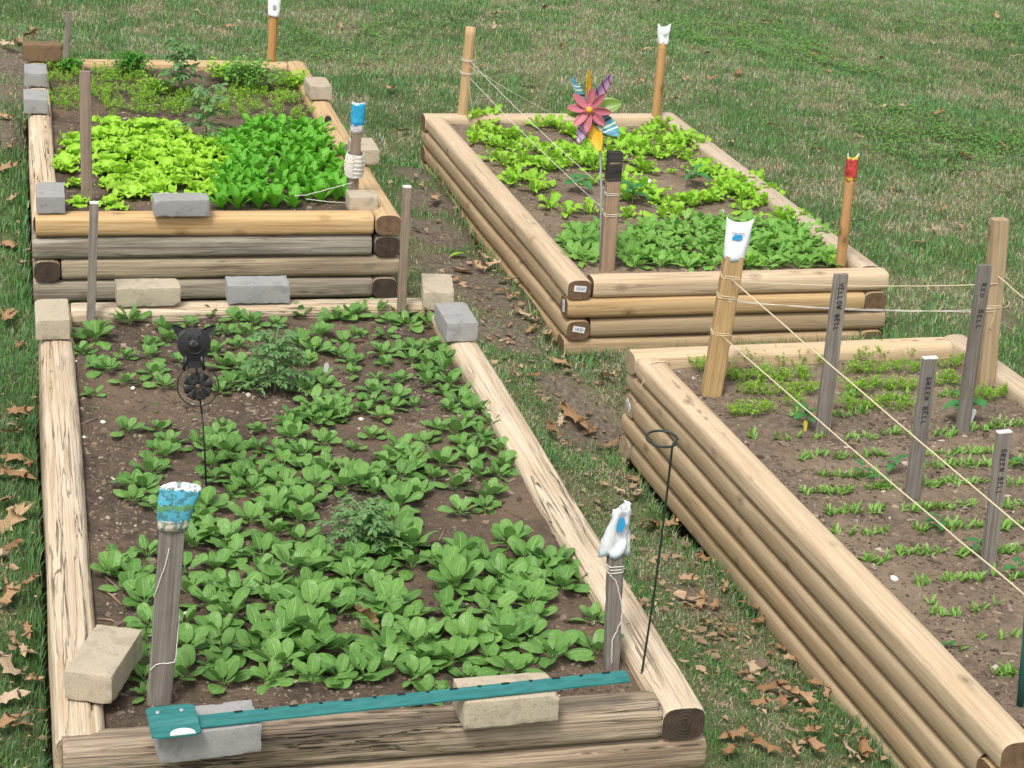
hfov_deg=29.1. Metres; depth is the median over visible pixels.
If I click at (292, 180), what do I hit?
salad plant
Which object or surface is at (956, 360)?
carrot seedling
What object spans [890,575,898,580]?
pebble
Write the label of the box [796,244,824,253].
radish plant
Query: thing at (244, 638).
spinach plant
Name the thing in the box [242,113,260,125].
salad plant
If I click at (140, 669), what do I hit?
spinach plant
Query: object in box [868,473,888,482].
pepper plant
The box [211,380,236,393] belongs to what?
spinach plant
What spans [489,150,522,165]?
lettuce plant
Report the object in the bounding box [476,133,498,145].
lettuce plant
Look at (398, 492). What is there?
spinach plant
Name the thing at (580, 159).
lettuce plant
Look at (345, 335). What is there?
spinach plant
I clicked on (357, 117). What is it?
seed packet
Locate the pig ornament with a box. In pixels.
[172,325,218,486]
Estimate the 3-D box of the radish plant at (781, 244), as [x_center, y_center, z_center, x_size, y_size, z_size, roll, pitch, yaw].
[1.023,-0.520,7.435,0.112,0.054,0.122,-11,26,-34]
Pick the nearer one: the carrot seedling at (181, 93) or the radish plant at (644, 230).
the radish plant at (644, 230)
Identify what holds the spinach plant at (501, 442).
on the soil at (186, 462)
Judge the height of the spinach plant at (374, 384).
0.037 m
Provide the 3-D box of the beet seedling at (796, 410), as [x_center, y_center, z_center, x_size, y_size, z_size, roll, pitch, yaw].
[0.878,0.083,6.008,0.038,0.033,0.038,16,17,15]
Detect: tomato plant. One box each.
[156,37,207,94]
[172,83,233,145]
[233,324,311,395]
[310,494,416,556]
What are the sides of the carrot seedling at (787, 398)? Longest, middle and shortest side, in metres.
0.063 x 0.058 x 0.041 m
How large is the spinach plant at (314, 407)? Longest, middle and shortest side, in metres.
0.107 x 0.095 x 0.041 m
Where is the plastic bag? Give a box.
[598,500,630,558]
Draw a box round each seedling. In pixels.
[51,83,67,90]
[51,97,62,108]
[52,91,67,103]
[60,70,77,83]
[63,66,75,76]
[63,98,73,107]
[73,67,83,78]
[89,61,100,73]
[91,82,102,94]
[94,65,104,77]
[95,92,107,103]
[98,85,109,95]
[100,73,107,82]
[102,96,116,110]
[103,86,110,99]
[107,68,121,78]
[107,71,122,82]
[116,99,129,110]
[120,71,133,82]
[120,74,131,84]
[121,83,135,96]
[124,102,141,112]
[127,67,139,81]
[134,103,144,112]
[137,95,145,102]
[139,88,150,100]
[143,101,155,113]
[144,98,158,105]
[146,106,157,116]
[147,88,161,102]
[159,85,173,95]
[164,97,176,111]
[170,103,185,115]
[171,86,188,100]
[180,86,191,98]
[221,101,230,110]
[231,79,243,90]
[231,99,247,108]
[232,89,241,101]
[233,104,250,117]
[234,94,244,103]
[238,85,249,98]
[248,100,263,112]
[249,97,265,109]
[251,87,265,98]
[272,91,287,102]
[276,95,291,102]
[282,78,295,88]
[284,90,302,104]
[688,355,702,369]
[695,354,706,371]
[726,398,749,416]
[727,365,738,379]
[729,367,739,378]
[734,399,747,416]
[735,380,752,394]
[737,370,745,383]
[739,368,751,376]
[741,379,760,395]
[744,398,767,416]
[746,398,754,411]
[746,425,757,438]
[747,365,768,378]
[747,368,754,378]
[747,378,766,394]
[755,400,768,413]
[757,379,769,391]
[758,364,769,380]
[761,399,776,413]
[762,360,774,377]
[766,381,780,395]
[769,366,781,382]
[769,366,786,378]
[773,430,779,439]
[775,379,792,392]
[779,387,800,405]
[779,432,791,440]
[780,366,794,380]
[783,363,803,377]
[785,379,797,392]
[789,388,802,406]
[793,406,802,414]
[795,379,818,395]
[796,362,807,378]
[796,452,809,460]
[797,484,810,495]
[799,364,818,378]
[814,447,823,455]
[819,468,834,476]
[820,484,830,492]
[821,448,828,455]
[824,486,836,495]
[825,502,833,515]
[827,484,838,492]
[828,522,840,534]
[831,450,843,459]
[831,506,842,514]
[832,409,841,415]
[834,392,851,408]
[836,484,851,494]
[837,376,851,387]
[837,468,844,476]
[839,390,849,397]
[841,449,849,457]
[841,471,854,477]
[843,502,853,511]
[844,378,860,390]
[844,483,854,492]
[844,524,857,535]
[846,358,858,372]
[846,392,858,409]
[847,359,868,372]
[847,466,855,477]
[848,505,858,514]
[850,387,855,397]
[850,430,859,438]
[852,500,862,509]
[853,398,866,409]
[854,347,867,357]
[856,550,874,561]
[857,376,871,390]
[857,405,868,413]
[858,360,881,374]
[859,403,864,413]
[864,447,874,457]
[865,528,873,535]
[866,393,881,403]
[867,398,883,410]
[868,503,875,513]
[868,554,877,561]
[869,359,886,372]
[869,374,880,388]
[870,464,879,474]
[871,480,888,488]
[872,502,882,513]
[873,557,883,564]
[876,448,889,456]
[877,395,894,405]
[877,479,891,489]
[879,358,892,371]
[880,377,888,391]
[881,389,895,408]
[882,524,889,531]
[883,548,894,560]
[885,376,901,389]
[887,374,904,390]
[890,375,908,390]
[890,400,904,412]
[891,543,907,556]
[892,359,901,370]
[892,424,901,433]
[894,354,913,370]
[896,395,910,409]
[899,393,910,405]
[900,378,916,389]
[900,503,908,511]
[902,386,910,396]
[903,374,914,388]
[908,362,920,372]
[908,543,919,553]
[910,362,920,371]
[910,501,921,512]
[911,520,921,530]
[914,571,927,586]
[919,521,929,533]
[922,473,931,485]
[923,501,933,511]
[923,593,937,603]
[924,542,934,553]
[926,478,940,487]
[928,602,939,615]
[931,459,942,468]
[935,498,946,510]
[935,545,949,551]
[936,424,947,434]
[937,390,948,397]
[938,369,952,384]
[939,606,949,615]
[941,514,951,525]
[941,570,951,580]
[941,640,954,648]
[943,353,959,368]
[943,473,952,483]
[944,368,955,383]
[944,369,960,384]
[944,387,952,395]
[946,457,957,467]
[946,573,955,580]
[946,606,955,615]
[948,503,955,510]
[948,521,958,530]
[949,387,957,394]
[949,474,961,483]
[950,424,958,435]
[950,456,962,464]
[950,571,967,580]
[951,449,959,455]
[952,356,964,364]
[952,513,961,526]
[952,643,968,650]
[953,606,961,615]
[954,546,971,557]
[955,497,974,505]
[956,446,967,453]
[956,572,967,582]
[958,351,964,360]
[961,459,976,467]
[963,453,974,465]
[963,517,975,529]
[965,601,979,611]
[970,458,980,467]
[970,475,978,483]
[971,420,978,431]
[972,444,981,454]
[972,571,985,582]
[974,392,986,398]
[975,380,991,396]
[975,519,984,528]
[975,632,987,639]
[978,602,990,609]
[979,454,991,466]
[982,424,990,430]
[985,385,999,400]
[985,445,993,453]
[989,414,1000,424]
[990,422,1002,428]
[990,664,1001,674]
[991,385,1003,398]
[991,562,1000,576]
[992,594,1003,605]
[995,666,1011,675]
[996,661,1015,672]
[996,665,1011,677]
[998,543,1015,551]
[998,628,1010,639]
[1000,519,1012,530]
[1002,542,1013,553]
[1003,496,1009,506]
[1006,475,1013,483]
[1006,571,1017,578]
[1008,456,1020,466]
[1010,497,1019,509]
[1010,628,1021,637]
[1013,419,1021,426]
[1013,476,1022,486]
[1013,568,1023,578]
[1014,541,1022,552]
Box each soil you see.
[48,66,347,210]
[72,314,676,728]
[450,123,849,276]
[672,358,1023,745]
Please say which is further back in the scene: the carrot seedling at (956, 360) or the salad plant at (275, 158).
the salad plant at (275, 158)
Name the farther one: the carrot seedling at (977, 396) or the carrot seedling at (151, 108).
the carrot seedling at (151, 108)
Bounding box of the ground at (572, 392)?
[0,0,1023,767]
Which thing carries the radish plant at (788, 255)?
on the soil at (712, 206)
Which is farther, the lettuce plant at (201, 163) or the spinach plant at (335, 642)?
the lettuce plant at (201, 163)
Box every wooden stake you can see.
[63,11,71,70]
[79,70,92,203]
[86,201,98,321]
[146,530,184,705]
[267,16,277,61]
[348,133,361,189]
[397,185,411,316]
[458,26,475,114]
[600,150,622,271]
[603,554,623,670]
[652,42,666,118]
[701,256,743,397]
[815,273,848,434]
[835,178,854,267]
[903,356,937,502]
[955,264,991,433]
[976,217,1009,385]
[979,429,1011,572]
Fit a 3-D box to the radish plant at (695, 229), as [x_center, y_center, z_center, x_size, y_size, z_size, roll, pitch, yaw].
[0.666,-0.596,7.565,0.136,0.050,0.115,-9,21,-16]
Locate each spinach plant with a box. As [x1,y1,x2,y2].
[70,319,114,350]
[73,340,97,354]
[79,385,106,396]
[85,354,103,366]
[86,355,122,377]
[90,549,135,576]
[97,319,109,330]
[99,570,148,591]
[106,558,154,577]
[108,372,140,384]
[108,543,136,556]
[109,304,150,323]
[110,415,144,436]
[110,468,152,496]
[113,346,138,359]
[113,484,158,501]
[117,471,162,492]
[123,574,155,605]
[123,602,152,627]
[125,622,151,648]
[127,663,148,682]
[129,451,171,473]
[129,682,147,703]
[130,534,157,563]
[134,343,165,363]
[135,360,170,380]
[138,335,164,345]
[138,494,157,512]
[138,640,150,664]
[139,438,176,456]
[141,419,176,438]
[142,371,175,387]
[149,440,180,466]
[151,315,185,330]
[151,326,177,345]
[155,551,207,577]
[156,429,187,442]
[168,352,182,363]
[173,644,214,680]
[176,623,215,648]
[177,315,199,325]
[178,604,210,624]
[179,429,214,450]
[179,584,244,608]
[181,575,203,592]
[184,521,222,547]
[190,514,200,526]
[191,611,243,637]
[192,502,221,521]
[193,433,227,451]
[193,481,214,503]
[193,514,226,544]
[194,450,231,471]
[194,486,234,508]
[195,646,231,664]
[196,467,231,483]
[196,548,247,574]
[196,568,240,596]
[198,625,245,667]
[200,421,241,436]
[200,518,256,542]
[200,655,251,693]
[204,323,221,334]
[205,351,231,374]
[206,570,267,606]
[206,586,250,624]
[207,339,230,354]
[208,431,253,458]
[210,533,256,562]
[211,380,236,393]
[212,351,265,373]
[213,370,250,389]
[213,417,231,428]
[213,462,261,481]
[216,323,239,333]
[216,481,245,501]
[218,306,248,328]
[222,628,282,657]
[225,449,256,465]
[226,334,248,347]
[228,501,275,523]
[229,322,261,341]
[229,531,295,563]
[230,469,266,497]
[231,368,271,386]
[233,604,287,648]
[237,458,282,475]
[238,552,285,573]
[243,311,270,325]
[243,637,307,686]
[245,436,268,452]
[246,421,266,431]
[246,494,302,517]
[247,564,292,593]
[248,514,289,541]
[249,655,297,694]
[250,582,285,609]
[251,485,288,514]
[251,597,324,633]
[254,466,303,491]
[255,448,309,470]
[257,542,331,591]
[257,614,304,659]
[262,437,290,459]
[264,588,314,618]
[268,315,287,326]
[270,603,354,656]
[272,412,303,424]
[273,404,306,422]
[274,478,302,492]
[275,420,309,439]
[277,579,348,610]
[278,566,341,588]
[279,524,324,543]
[280,500,319,525]
[281,483,327,521]
[282,375,319,392]
[284,326,320,346]
[286,438,320,458]
[287,453,326,471]
[288,366,336,384]
[288,629,335,673]
[289,534,341,566]
[290,349,317,365]
[290,548,341,582]
[291,301,310,314]
[292,653,352,688]
[293,385,332,410]
[295,464,332,492]
[298,401,331,419]
[298,653,363,684]
[299,336,335,351]
[302,409,324,423]
[306,427,341,452]
[309,397,349,414]
[310,320,334,339]
[310,407,349,424]
[310,450,342,476]
[311,622,372,652]
[313,374,341,386]
[313,388,343,406]
[316,305,357,320]
[319,587,377,623]
[323,301,373,320]
[323,467,357,496]
[328,556,383,583]
[330,329,359,342]
[330,342,355,356]
[330,388,354,403]
[331,457,361,477]
[331,542,382,572]
[332,394,353,408]
[332,576,357,598]
[333,405,353,422]
[334,351,363,363]
[334,642,381,672]
[335,652,394,678]
[337,362,361,379]
[342,324,367,336]
[343,537,381,554]
[344,439,367,449]
[349,461,381,486]
[350,569,391,595]
[353,577,421,609]
[353,594,403,628]
[354,378,387,398]
[354,399,376,412]
[355,626,416,665]
[356,476,390,493]
[357,425,386,438]
[357,460,397,483]
[360,392,385,405]
[360,612,414,646]
[362,297,388,317]
[362,644,415,680]
[366,405,393,423]
[366,554,398,578]
[367,340,399,354]
[367,537,404,558]
[369,371,389,383]
[369,450,401,468]
[371,326,401,337]
[372,354,393,365]
[372,594,431,619]
[373,429,423,459]
[374,395,408,411]
[374,501,422,525]
[375,311,403,324]
[375,444,411,462]
[377,481,423,512]
[377,510,431,551]
[378,471,404,485]
[379,303,419,317]
[380,338,412,355]
[385,459,420,480]
[385,616,448,648]
[386,383,414,398]
[387,521,438,550]
[388,310,423,332]
[389,369,412,382]
[389,548,436,579]
[395,655,438,686]
[396,442,432,467]
[397,337,431,350]
[397,348,423,361]
[401,454,426,472]
[404,396,426,411]
[406,636,454,676]
[408,477,434,496]
[410,349,435,366]
[411,361,441,376]
[411,673,445,705]
[412,430,441,444]
[415,311,433,325]
[415,335,449,353]
[415,463,447,481]
[417,369,440,385]
[417,444,462,467]
[417,635,488,669]
[419,542,451,569]
[419,545,479,588]
[420,417,450,434]
[421,585,469,612]
[423,616,457,637]
[425,382,458,396]
[426,598,472,626]
[427,554,484,594]
[431,344,454,359]
[432,350,461,374]
[432,472,477,489]
[434,415,475,435]
[434,679,449,688]
[435,370,469,386]
[437,494,476,514]
[440,397,461,412]
[440,531,491,558]
[441,612,502,652]
[444,386,481,408]
[447,432,477,449]
[447,661,479,677]
[452,382,471,392]
[454,444,487,464]
[457,409,484,421]
[457,438,489,457]
[459,642,515,672]
[460,394,485,412]
[460,458,493,475]
[460,543,508,568]
[461,576,504,601]
[463,430,498,446]
[464,591,524,617]
[465,477,508,495]
[467,420,492,435]
[467,553,527,582]
[469,494,500,514]
[474,603,533,638]
[474,651,543,676]
[476,458,518,482]
[477,611,535,648]
[479,413,498,424]
[479,570,525,597]
[481,402,490,413]
[487,436,507,451]
[488,450,516,470]
[490,518,531,545]
[494,535,558,565]
[494,567,557,589]
[499,613,551,643]
[503,578,558,607]
[517,555,551,580]
[518,601,557,619]
[518,629,592,667]
[525,544,574,576]
[542,565,589,591]
[544,554,580,580]
[567,567,587,585]
[568,601,603,622]
[574,629,623,660]
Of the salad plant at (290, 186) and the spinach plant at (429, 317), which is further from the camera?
the salad plant at (290, 186)
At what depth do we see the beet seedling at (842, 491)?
5.51 m
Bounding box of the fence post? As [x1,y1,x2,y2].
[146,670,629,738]
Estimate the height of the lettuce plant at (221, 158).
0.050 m
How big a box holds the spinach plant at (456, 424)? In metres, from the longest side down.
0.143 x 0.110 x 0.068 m
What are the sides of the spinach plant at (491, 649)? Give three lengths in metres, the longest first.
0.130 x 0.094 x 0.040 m
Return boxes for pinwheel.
[566,70,621,270]
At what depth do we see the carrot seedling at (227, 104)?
7.98 m
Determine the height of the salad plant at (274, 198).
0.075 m
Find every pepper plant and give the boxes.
[564,173,592,191]
[621,180,649,204]
[684,164,710,187]
[793,402,816,421]
[855,459,874,477]
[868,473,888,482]
[882,454,908,471]
[923,512,944,530]
[943,390,987,409]
[964,537,982,553]
[1002,557,1023,569]
[1011,457,1023,465]
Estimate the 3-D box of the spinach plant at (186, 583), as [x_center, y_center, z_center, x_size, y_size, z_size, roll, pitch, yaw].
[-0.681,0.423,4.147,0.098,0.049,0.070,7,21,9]
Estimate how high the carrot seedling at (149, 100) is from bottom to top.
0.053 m
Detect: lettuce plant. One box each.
[51,155,80,172]
[53,150,79,163]
[54,143,97,159]
[57,130,79,142]
[59,135,79,153]
[64,176,80,186]
[65,193,89,207]
[91,125,115,141]
[92,114,128,127]
[92,137,116,151]
[92,150,126,170]
[92,159,117,175]
[94,176,119,188]
[94,193,123,210]
[100,123,128,129]
[101,136,127,144]
[105,159,139,180]
[105,179,143,191]
[106,127,129,140]
[110,171,142,184]
[111,142,143,158]
[111,182,152,197]
[112,203,129,210]
[117,127,144,139]
[120,139,147,147]
[125,116,156,132]
[127,146,167,161]
[127,156,150,171]
[128,134,149,143]
[135,171,169,185]
[136,166,168,180]
[138,137,169,149]
[138,175,176,200]
[144,117,167,127]
[144,127,171,134]
[146,133,173,146]
[148,146,168,154]
[148,156,184,173]
[157,118,188,133]
[157,137,194,154]
[160,165,192,183]
[163,172,197,187]
[164,143,192,161]
[166,125,194,137]
[175,149,204,168]
[178,133,204,144]
[181,157,224,169]
[182,177,207,192]
[184,165,210,175]
[189,142,213,156]
[194,134,220,145]
[194,144,225,159]
[197,180,218,196]
[198,167,226,179]
[201,173,232,196]
[208,144,243,154]
[213,154,233,162]
[457,108,482,121]
[464,129,487,143]
[467,124,489,135]
[469,118,492,130]
[476,106,499,121]
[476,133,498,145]
[477,145,512,158]
[484,103,507,112]
[484,122,508,138]
[484,135,514,147]
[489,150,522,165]
[492,127,519,140]
[497,167,520,184]
[499,137,523,150]
[501,160,528,174]
[506,142,535,155]
[506,165,528,178]
[508,124,534,139]
[509,150,537,162]
[516,176,550,192]
[520,135,546,150]
[520,167,555,186]
[521,154,545,167]
[523,114,547,128]
[528,155,565,170]
[529,139,553,154]
[534,143,566,158]
[536,190,561,208]
[539,114,557,126]
[545,139,571,148]
[546,114,572,129]
[552,139,576,152]
[552,147,567,158]
[554,154,580,167]
[555,200,581,217]
[558,121,573,133]
[561,124,577,137]
[563,143,581,156]
[565,149,596,165]
[572,197,602,213]
[576,138,588,146]
[578,141,593,155]
[579,155,605,171]
[579,173,604,184]
[585,148,606,162]
[592,153,605,166]
[602,138,620,149]
[604,149,627,161]
[606,138,634,150]
[609,127,630,141]
[618,135,647,155]
[618,205,641,219]
[620,183,642,199]
[620,186,643,200]
[621,169,642,184]
[622,177,650,192]
[624,126,646,138]
[625,155,661,172]
[626,138,660,152]
[626,146,649,156]
[628,155,654,168]
[631,175,656,192]
[636,133,657,147]
[637,123,665,137]
[641,116,670,129]
[643,188,670,204]
[643,203,677,217]
[646,144,669,156]
[647,183,671,199]
[649,131,677,147]
[650,115,673,128]
[655,193,683,206]
[656,144,682,158]
[658,123,681,133]
[659,200,693,217]
[664,133,684,147]
[665,167,677,173]
[666,139,698,152]
[669,131,695,145]
[669,189,693,203]
[672,148,700,160]
[673,128,708,137]
[679,189,711,206]
[681,157,703,170]
[684,156,715,175]
[686,133,712,145]
[696,189,723,202]
[699,157,720,171]
[704,163,726,176]
[704,175,734,186]
[704,186,728,199]
[712,181,732,192]
[718,171,739,184]
[718,177,744,192]
[718,180,740,192]
[719,167,741,174]
[727,186,751,203]
[729,199,758,214]
[730,184,743,196]
[735,171,747,185]
[735,180,762,194]
[741,167,766,180]
[743,188,761,201]
[745,253,763,263]
[749,190,777,205]
[759,205,794,217]
[760,177,786,194]
[772,209,795,226]
[784,205,812,214]
[826,253,835,261]
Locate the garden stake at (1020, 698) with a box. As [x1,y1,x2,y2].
[1016,618,1023,707]
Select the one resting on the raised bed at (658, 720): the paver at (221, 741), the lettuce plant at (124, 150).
the paver at (221, 741)
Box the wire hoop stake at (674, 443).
[641,430,678,673]
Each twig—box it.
[97,588,121,604]
[98,618,121,625]
[104,576,124,597]
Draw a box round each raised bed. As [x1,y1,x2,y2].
[26,59,400,301]
[38,298,706,767]
[421,112,888,356]
[619,334,1023,767]
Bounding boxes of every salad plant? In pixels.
[205,175,224,184]
[207,189,230,209]
[208,160,240,173]
[208,169,238,181]
[210,186,231,197]
[212,159,242,168]
[213,180,228,192]
[214,127,231,136]
[214,137,239,148]
[218,134,235,142]
[220,184,253,209]
[222,142,248,152]
[223,146,250,156]
[224,151,250,161]
[226,164,245,179]
[226,173,247,183]
[226,182,258,205]
[228,129,252,148]
[228,182,258,189]
[229,125,262,136]
[230,127,250,136]
[234,116,259,130]
[234,139,260,151]
[235,176,258,186]
[236,165,265,179]
[237,159,273,170]
[238,153,263,170]
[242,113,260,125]
[243,134,264,147]
[243,144,262,155]
[245,187,274,208]
[248,184,260,203]
[249,130,268,137]
[251,114,273,123]
[251,166,274,179]
[252,141,275,151]
[252,147,277,159]
[253,120,272,132]
[253,176,273,186]
[254,131,281,141]
[254,154,268,164]
[256,185,268,200]
[260,184,286,208]
[262,183,283,204]
[263,112,289,122]
[263,118,291,131]
[263,134,284,149]
[263,160,290,172]
[264,156,281,167]
[264,169,291,181]
[265,125,288,133]
[266,178,289,191]
[268,132,286,143]
[268,138,295,151]
[272,113,291,131]
[275,145,298,155]
[276,135,298,150]
[276,162,295,180]
[278,129,302,139]
[279,152,302,173]
[280,152,298,161]
[280,185,301,208]
[283,123,303,130]
[283,172,306,187]
[283,183,304,194]
[284,144,307,158]
[285,116,300,127]
[286,129,311,145]
[289,153,315,169]
[289,160,307,173]
[291,116,313,131]
[291,166,311,175]
[292,149,320,159]
[295,132,322,141]
[295,134,319,150]
[295,174,325,186]
[296,151,313,158]
[297,173,312,186]
[299,126,312,134]
[299,161,319,178]
[300,183,317,202]
[305,149,329,167]
[305,178,329,198]
[306,125,328,134]
[308,116,330,127]
[308,155,324,171]
[308,171,331,178]
[309,172,331,183]
[309,178,333,203]
[310,131,328,149]
[313,122,335,132]
[314,140,333,148]
[317,129,332,137]
[317,167,340,173]
[320,148,336,162]
[321,133,334,145]
[321,153,338,163]
[321,160,343,171]
[321,172,347,185]
[323,169,344,178]
[326,178,346,200]
[331,141,344,155]
[332,157,344,170]
[338,145,347,158]
[341,186,347,198]
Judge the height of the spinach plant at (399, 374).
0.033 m
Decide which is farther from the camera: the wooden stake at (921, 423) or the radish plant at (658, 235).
the radish plant at (658, 235)
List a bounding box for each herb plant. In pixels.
[53,54,84,72]
[133,74,176,95]
[203,56,240,81]
[218,52,283,89]
[272,68,311,88]
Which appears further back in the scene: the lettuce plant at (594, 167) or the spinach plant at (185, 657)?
the lettuce plant at (594, 167)
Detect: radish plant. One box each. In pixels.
[554,229,574,241]
[556,231,577,245]
[559,234,582,247]
[560,240,573,253]
[561,220,589,231]
[563,225,586,234]
[563,241,581,257]
[569,232,592,245]
[569,246,598,267]
[570,226,591,234]
[571,233,599,249]
[577,231,599,239]
[577,242,598,260]
[581,221,596,227]
[581,241,591,251]
[582,222,599,234]
[584,216,599,229]
[589,235,599,249]
[616,231,635,244]
[616,240,625,252]
[616,242,648,257]
[617,228,636,239]
[619,253,651,268]
[620,226,643,236]
[623,229,652,243]
[624,220,642,230]
[628,234,652,245]
[628,240,651,254]
[630,244,657,260]
[635,216,667,235]
[635,227,648,233]
[636,213,660,228]
[637,230,660,244]
[640,242,666,257]
[643,250,679,266]
[648,250,672,260]
[650,233,675,247]
[654,238,678,251]
[655,214,681,227]
[655,229,675,237]
[657,218,676,233]
[660,241,679,258]
[661,214,687,227]
[662,222,693,239]
[663,234,688,246]
[666,252,683,266]
[668,245,692,254]
[669,209,699,226]
[673,250,696,262]
[674,223,702,234]
[675,254,700,271]
[676,220,690,227]
[679,231,705,249]
[682,208,708,219]
[685,253,712,270]
[687,216,712,231]
[691,243,715,256]
[692,215,717,228]
[692,236,720,248]
[693,230,716,238]
[699,255,721,269]
[701,212,721,221]
[701,230,721,241]
[702,233,724,244]
[702,243,723,250]
[703,218,718,230]
[708,220,725,236]
[708,244,722,259]
[710,220,723,230]
[712,210,741,226]
[714,250,747,261]
[719,214,740,221]
[732,210,762,224]
[740,209,763,220]
[740,215,762,231]
[743,247,759,263]
[743,257,762,269]
[749,236,756,246]
[749,237,773,251]
[749,251,779,266]
[750,231,774,246]
[751,228,783,238]
[751,234,781,247]
[756,216,778,227]
[757,217,782,232]
[759,244,791,262]
[759,247,786,265]
[761,223,793,235]
[765,254,788,269]
[769,238,798,253]
[774,252,803,267]
[776,234,802,245]
[777,214,801,228]
[777,219,787,231]
[778,224,807,237]
[778,231,801,243]
[780,220,804,231]
[780,252,809,267]
[781,242,805,256]
[784,221,813,237]
[784,238,814,244]
[790,228,819,239]
[794,253,821,268]
[796,239,814,249]
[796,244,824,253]
[797,225,822,240]
[797,233,825,246]
[810,246,835,263]
[812,251,844,266]
[813,222,836,235]
[814,218,834,231]
[817,243,836,252]
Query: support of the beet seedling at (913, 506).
on the soil at (793, 462)
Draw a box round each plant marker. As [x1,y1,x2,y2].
[323,363,328,376]
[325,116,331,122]
[803,420,807,430]
[970,409,975,424]
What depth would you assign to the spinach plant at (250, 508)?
4.47 m
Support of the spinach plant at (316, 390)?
on the soil at (186, 462)
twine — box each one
[149,614,179,670]
[153,549,168,597]
[295,182,353,195]
[307,199,345,202]
[469,60,604,188]
[469,66,549,112]
[473,82,602,208]
[603,212,618,216]
[605,562,624,573]
[610,575,622,663]
[639,360,670,388]
[710,328,731,336]
[716,292,738,299]
[720,269,740,279]
[722,336,1023,594]
[728,301,987,311]
[731,281,997,286]
[732,279,1023,529]
[732,300,994,311]
[998,276,1023,297]
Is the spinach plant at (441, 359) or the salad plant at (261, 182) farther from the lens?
the salad plant at (261, 182)
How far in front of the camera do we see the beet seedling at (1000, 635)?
4.73 m
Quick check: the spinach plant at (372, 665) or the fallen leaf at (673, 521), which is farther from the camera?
the fallen leaf at (673, 521)
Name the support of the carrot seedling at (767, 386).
on the soil at (793, 462)
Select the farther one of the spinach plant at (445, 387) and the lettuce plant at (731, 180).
the lettuce plant at (731, 180)
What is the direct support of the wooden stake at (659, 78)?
on the soil at (712, 206)
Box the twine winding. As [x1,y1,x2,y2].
[344,150,364,178]
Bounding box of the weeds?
[173,7,1023,174]
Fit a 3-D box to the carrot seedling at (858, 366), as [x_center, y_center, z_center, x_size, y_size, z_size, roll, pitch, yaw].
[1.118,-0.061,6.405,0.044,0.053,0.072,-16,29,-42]
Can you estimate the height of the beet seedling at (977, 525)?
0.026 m
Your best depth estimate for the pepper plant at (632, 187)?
7.90 m
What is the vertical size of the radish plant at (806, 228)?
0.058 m
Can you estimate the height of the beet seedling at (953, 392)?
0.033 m
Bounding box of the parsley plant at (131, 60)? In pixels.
[107,48,159,76]
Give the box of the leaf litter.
[0,23,887,767]
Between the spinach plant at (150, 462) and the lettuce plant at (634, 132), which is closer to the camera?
the spinach plant at (150, 462)
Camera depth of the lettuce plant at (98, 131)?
7.46 m
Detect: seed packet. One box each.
[157,482,201,531]
[268,0,280,16]
[350,102,364,133]
[657,24,670,44]
[723,217,753,261]
[844,153,858,181]
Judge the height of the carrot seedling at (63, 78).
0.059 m
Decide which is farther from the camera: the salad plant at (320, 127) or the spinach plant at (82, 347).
the salad plant at (320, 127)
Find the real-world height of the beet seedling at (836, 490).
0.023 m
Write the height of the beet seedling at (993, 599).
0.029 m
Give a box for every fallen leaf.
[0,39,15,44]
[0,113,11,118]
[0,160,16,170]
[0,240,17,247]
[0,308,17,325]
[0,453,27,462]
[0,466,36,475]
[0,495,10,501]
[0,502,25,534]
[0,538,24,550]
[0,547,9,555]
[0,584,21,604]
[0,651,26,681]
[0,687,30,703]
[0,712,19,727]
[1,424,24,432]
[1,465,35,478]
[1,574,13,606]
[4,192,16,199]
[5,405,33,414]
[6,502,36,513]
[9,635,19,644]
[9,720,33,727]
[11,38,24,41]
[15,340,25,348]
[18,573,39,583]
[19,643,29,656]
[21,620,32,638]
[23,28,37,36]
[24,673,44,680]
[25,459,34,466]
[354,603,378,624]
[429,193,441,201]
[473,260,484,268]
[485,258,501,268]
[505,292,519,298]
[517,307,537,320]
[525,323,536,332]
[542,329,552,335]
[546,420,566,435]
[547,356,571,368]
[557,413,564,426]
[559,399,588,429]
[582,425,596,434]
[597,371,617,376]
[597,435,619,445]
[609,483,628,493]
[626,474,643,484]
[628,490,642,496]
[644,516,660,526]
[660,516,679,525]
[676,572,698,579]
[680,601,695,607]
[694,589,706,609]
[696,551,712,561]
[697,618,712,622]
[709,598,720,608]
[718,723,750,739]
[720,742,740,753]
[721,579,728,590]
[721,625,737,630]
[734,69,742,74]
[735,670,755,674]
[739,599,759,608]
[746,658,761,674]
[746,732,793,756]
[748,696,772,705]
[751,614,765,622]
[755,679,788,692]
[775,643,786,650]
[776,692,788,705]
[779,653,798,661]
[781,683,824,710]
[786,738,800,754]
[797,707,819,714]
[803,723,820,731]
[803,735,826,751]
[808,677,823,685]
[823,684,832,698]
[843,737,861,760]
[857,735,874,757]
[958,151,972,158]
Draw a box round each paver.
[22,41,61,61]
[23,89,47,113]
[24,64,46,86]
[34,299,69,339]
[36,182,64,213]
[64,625,141,703]
[115,278,180,306]
[152,193,209,216]
[152,700,261,763]
[225,275,289,303]
[304,77,331,99]
[345,190,377,211]
[347,138,379,164]
[421,273,453,309]
[434,302,478,341]
[452,672,558,728]
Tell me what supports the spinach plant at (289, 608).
on the soil at (186, 462)
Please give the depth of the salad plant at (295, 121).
7.76 m

